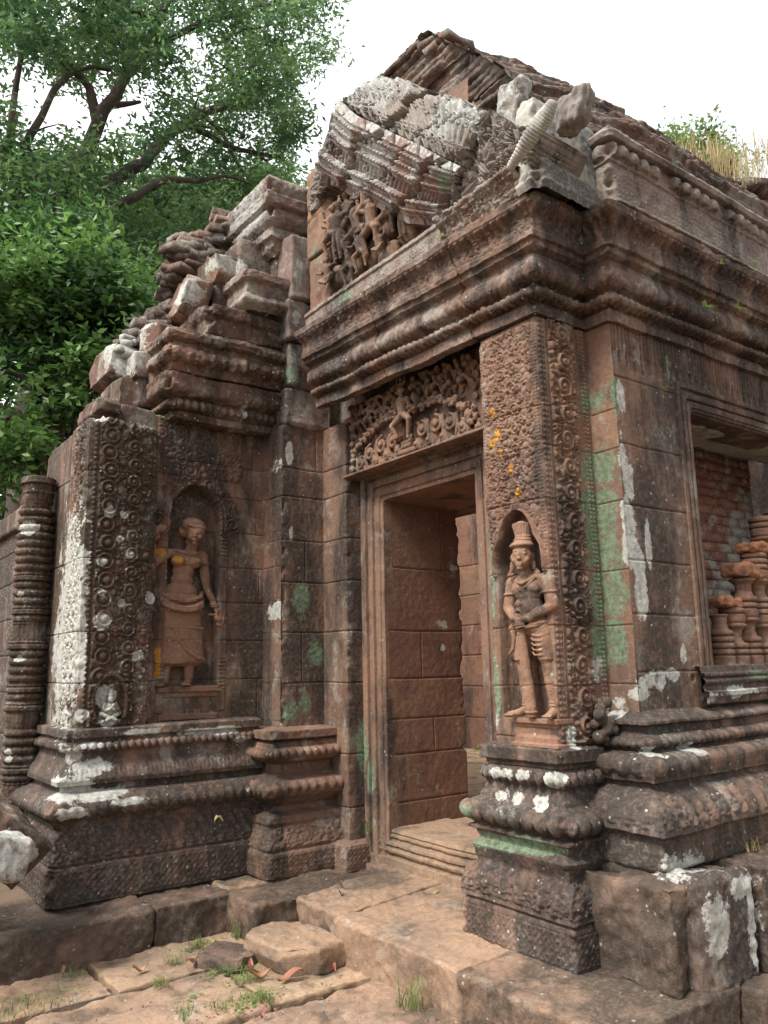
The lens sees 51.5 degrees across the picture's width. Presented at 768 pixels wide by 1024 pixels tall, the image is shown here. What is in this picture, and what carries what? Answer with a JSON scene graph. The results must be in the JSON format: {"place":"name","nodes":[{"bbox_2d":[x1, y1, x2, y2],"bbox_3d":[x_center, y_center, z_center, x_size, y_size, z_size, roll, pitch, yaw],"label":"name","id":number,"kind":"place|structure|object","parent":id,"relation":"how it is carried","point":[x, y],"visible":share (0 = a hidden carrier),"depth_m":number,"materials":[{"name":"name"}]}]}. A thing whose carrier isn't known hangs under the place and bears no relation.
{"place":"outdoors","nodes":[
{"label":"outdoors","id":0,"kind":"place"},
{"bbox_2d":[0,883,113,1023],"bbox_3d":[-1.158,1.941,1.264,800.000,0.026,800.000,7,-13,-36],"label":"ground","id":1,"kind":"structure","parent":0,"point":[16,894],"depth_m":5.96,"materials":[{"name":"brown soil"}]},
{"bbox_2d":[0,188,66,519],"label":"forest tree","id":2,"kind":"object","parent":1,"relation":"on","point":[2,515],"depth_m":14.97,"materials":[{"name":"green plant"}]},
{"bbox_2d":[0,177,161,513],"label":"broadleaf tree","id":3,"kind":"object","parent":1,"relation":"on","point":[66,316],"visible":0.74,"depth_m":8.93,"materials":[{"name":"green plant"}]},
{"bbox_2d":[0,144,313,284],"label":"forest tree","id":4,"kind":"object","parent":1,"relation":"on","point":[155,173],"visible":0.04,"depth_m":18.40,"materials":[{"name":"green plant"}]},
{"bbox_2d":[0,0,365,517],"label":"spreading tree","id":5,"kind":"object","parent":1,"relation":"on","point":[143,38],"visible":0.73,"depth_m":14.41,"materials":[{"name":"green plant"}]},
{"bbox_2d":[0,28,767,1023],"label":"temple","id":6,"kind":"structure","parent":1,"relation":"on","point":[358,496],"depth_m":5.05,"materials":[{"name":"stone"}]},
{"bbox_2d":[702,300,713,307],"bbox_3d":[1.934,-1.236,4.734,0.084,0.063,0.068,-4,-11,16],"label":"fern","id":7,"kind":"object","parent":6,"relation":"attached to","point":[704,303],"visible":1,"depth_m":4.74,"materials":[{"name":"green plant"}]},
{"bbox_2d":[655,104,766,179],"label":"shrub","id":8,"kind":"object","parent":6,"relation":"on","point":[671,135],"visible":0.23,"depth_m":7.24,"materials":[{"name":"green plant"}]},
{"bbox_2d":[673,119,767,184],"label":"dry grass","id":9,"kind":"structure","parent":6,"relation":"on","point":[718,154],"depth_m":6.70,"materials":[{"name":"beige plant"}]},
{"bbox_2d":[674,381,767,707],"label":"window","id":10,"kind":"structure","parent":6,"relation":"in","point":[733,654],"depth_m":4.80,"materials":[{"name":"red stone"}]},
{"bbox_2d":[707,594,742,608],"bbox_3d":[2.078,0.553,4.885,0.254,0.088,0.151,7,-13,-36],"label":"brick fragment","id":11,"kind":"object","parent":6,"relation":"on","point":[722,601],"visible":0.9,"depth_m":4.83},
{"bbox_2d":[720,561,761,579],"bbox_3d":[2.274,0.377,5.066,0.257,0.112,0.195,7,-13,-36],"label":"brick fragment","id":12,"kind":"object","parent":6,"relation":"on","point":[740,569],"visible":0.88,"depth_m":4.99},
{"bbox_2d":[735,300,748,309],"bbox_3d":[2.228,-1.291,4.975,0.085,0.072,0.055,1,-11,-11],"label":"fern","id":13,"kind":"object","parent":6,"relation":"attached to","point":[737,306],"visible":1,"depth_m":4.98,"materials":[{"name":"green plant"}]},
{"bbox_2d":[734,541,767,554],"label":"brick fragment","id":14,"kind":"object","parent":6,"relation":"on","point":[751,547],"visible":0.88,"depth_m":5.14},
{"bbox_3d":[-2.596,2.031,4.260,0.686,0.536,0.602,7,-13,-36],"label":"fallen block","id":15,"kind":"object","parent":6,"relation":"on","visible":0},
{"bbox_2d":[0,799,51,889],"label":"fallen block","id":16,"kind":"object","parent":15,"relation":"on","point":[13,818],"depth_m":4.35,"materials":[{"name":"red stone"}]},
{"bbox_2d":[0,830,34,883],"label":"fallen block","id":17,"kind":"object","parent":16,"relation":"on","point":[17,848],"depth_m":4.07,"materials":[{"name":"stone"}]},
{"bbox_2d":[744,835,767,851],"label":"dry grass","id":18,"kind":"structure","parent":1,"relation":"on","point":[751,847],"depth_m":3.96,"materials":[{"name":"beige plant"}]},
{"bbox_2d":[0,924,277,1023],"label":"grass","id":19,"kind":"structure","parent":0,"point":[260,995],"depth_m":3.94,"materials":[{"name":"green plant"}]},
{"bbox_2d":[0,932,458,1023],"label":"pavement","id":20,"kind":"structure","parent":0,"point":[127,984],"depth_m":3.98,"materials":[{"name":"brown stone"}]},
{"bbox_2d":[133,963,146,971],"bbox_3d":[-1.310,2.446,4.274,0.084,0.048,0.037,7,-13,-36],"label":"fallen leaf","id":21,"kind":"object","parent":20,"relation":"on","point":[140,969],"visible":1,"depth_m":4.27,"materials":[{"name":"plant"}]},
{"bbox_2d":[3,935,299,1018],"bbox_3d":[-1.231,2.409,3.992,1.440,0.022,1.110,7,-13,-36],"label":"clover","id":22,"kind":"object","parent":20,"relation":"on","point":[256,992],"visible":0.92,"depth_m":4.02,"materials":[{"name":"green plant"}]},
{"bbox_2d":[182,1010,185,1021],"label":"fallen leaf","id":23,"kind":"object","parent":20,"relation":"on","point":[184,1018],"visible":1,"depth_m":3.66,"materials":[{"name":"green plant"}]},
{"bbox_2d":[186,958,195,962],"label":"fallen leaf","id":24,"kind":"object","parent":20,"relation":"on","point":[192,960],"visible":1,"depth_m":4.36,"materials":[{"name":"brown plant"}]},
{"bbox_2d":[193,941,257,975],"bbox_3d":[-0.862,2.493,4.459,0.348,0.101,0.318,-6,-12,24],"label":"broken stone","id":25,"kind":"object","parent":20,"relation":"on","point":[211,954],"visible":0.7,"depth_m":4.37,"materials":[{"name":"stone"}]},
{"bbox_2d":[13,982,437,1021],"bbox_3d":[-0.740,2.391,3.897,1.997,0.009,0.454,-2,-11,3],"label":"grit","id":26,"kind":"object","parent":20,"relation":"on","point":[267,1009],"visible":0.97,"depth_m":3.81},
{"bbox_2d":[248,957,252,967],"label":"fallen leaf","id":27,"kind":"object","parent":20,"relation":"on","point":[250,961],"visible":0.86,"depth_m":4.31,"materials":[{"name":"brown plant"}]},
{"bbox_2d":[246,967,261,972],"bbox_3d":[-0.688,2.422,4.213,0.052,0.048,0.127,-8,-13,34],"label":"fallen leaf","id":28,"kind":"object","parent":20,"relation":"on","point":[253,969],"visible":0.86,"depth_m":4.19,"materials":[{"name":"brown plant"}]},
{"bbox_2d":[250,968,270,977],"bbox_3d":[-0.647,2.410,4.163,0.106,0.046,0.050,7,-13,-36],"label":"fallen leaf","id":29,"kind":"object","parent":20,"relation":"on","point":[261,975],"visible":1,"depth_m":4.17,"materials":[{"name":"brown plant"}]},
{"bbox_2d":[261,1005,266,1017],"bbox_3d":[-0.557,2.320,3.696,0.041,0.047,0.020,7,-13,-36],"label":"fallen leaf","id":30,"kind":"object","parent":20,"relation":"on","point":[264,1010],"visible":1,"depth_m":3.70,"materials":[{"name":"brown plant"}]},
{"bbox_2d":[277,967,303,981],"bbox_3d":[-0.485,2.404,4.139,0.143,0.048,0.060,7,-13,-36],"label":"fallen leaf","id":31,"kind":"object","parent":20,"relation":"on","point":[290,972],"visible":1,"depth_m":4.15,"materials":[{"name":"plant"}]},
{"bbox_2d":[243,921,345,976],"bbox_3d":[-0.508,2.439,4.456,0.458,0.176,0.572,7,-13,-36],"label":"broken stone","id":32,"kind":"object","parent":20,"relation":"on","point":[283,947],"visible":0.85,"depth_m":4.32,"materials":[{"name":"beige stone"}]},
{"bbox_2d":[331,962,335,972],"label":"fallen leaf","id":33,"kind":"object","parent":20,"relation":"on","point":[334,966],"visible":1,"depth_m":4.19,"materials":[{"name":"brown plant"}]},
{"bbox_2d":[225,914,447,1012],"bbox_3d":[-0.310,2.381,4.293,0.331,0.156,1.758,8,-14,-39],"label":"grass tuft","id":34,"kind":"object","parent":20,"relation":"on","point":[410,1004],"visible":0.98,"depth_m":3.79,"materials":[{"name":"green plant"}]},
{"bbox_2d":[0,0,767,508],"label":"sky","id":35,"kind":"structure","parent":0,"point":[640,57],"materials":[{"name":"white"}]}
]}

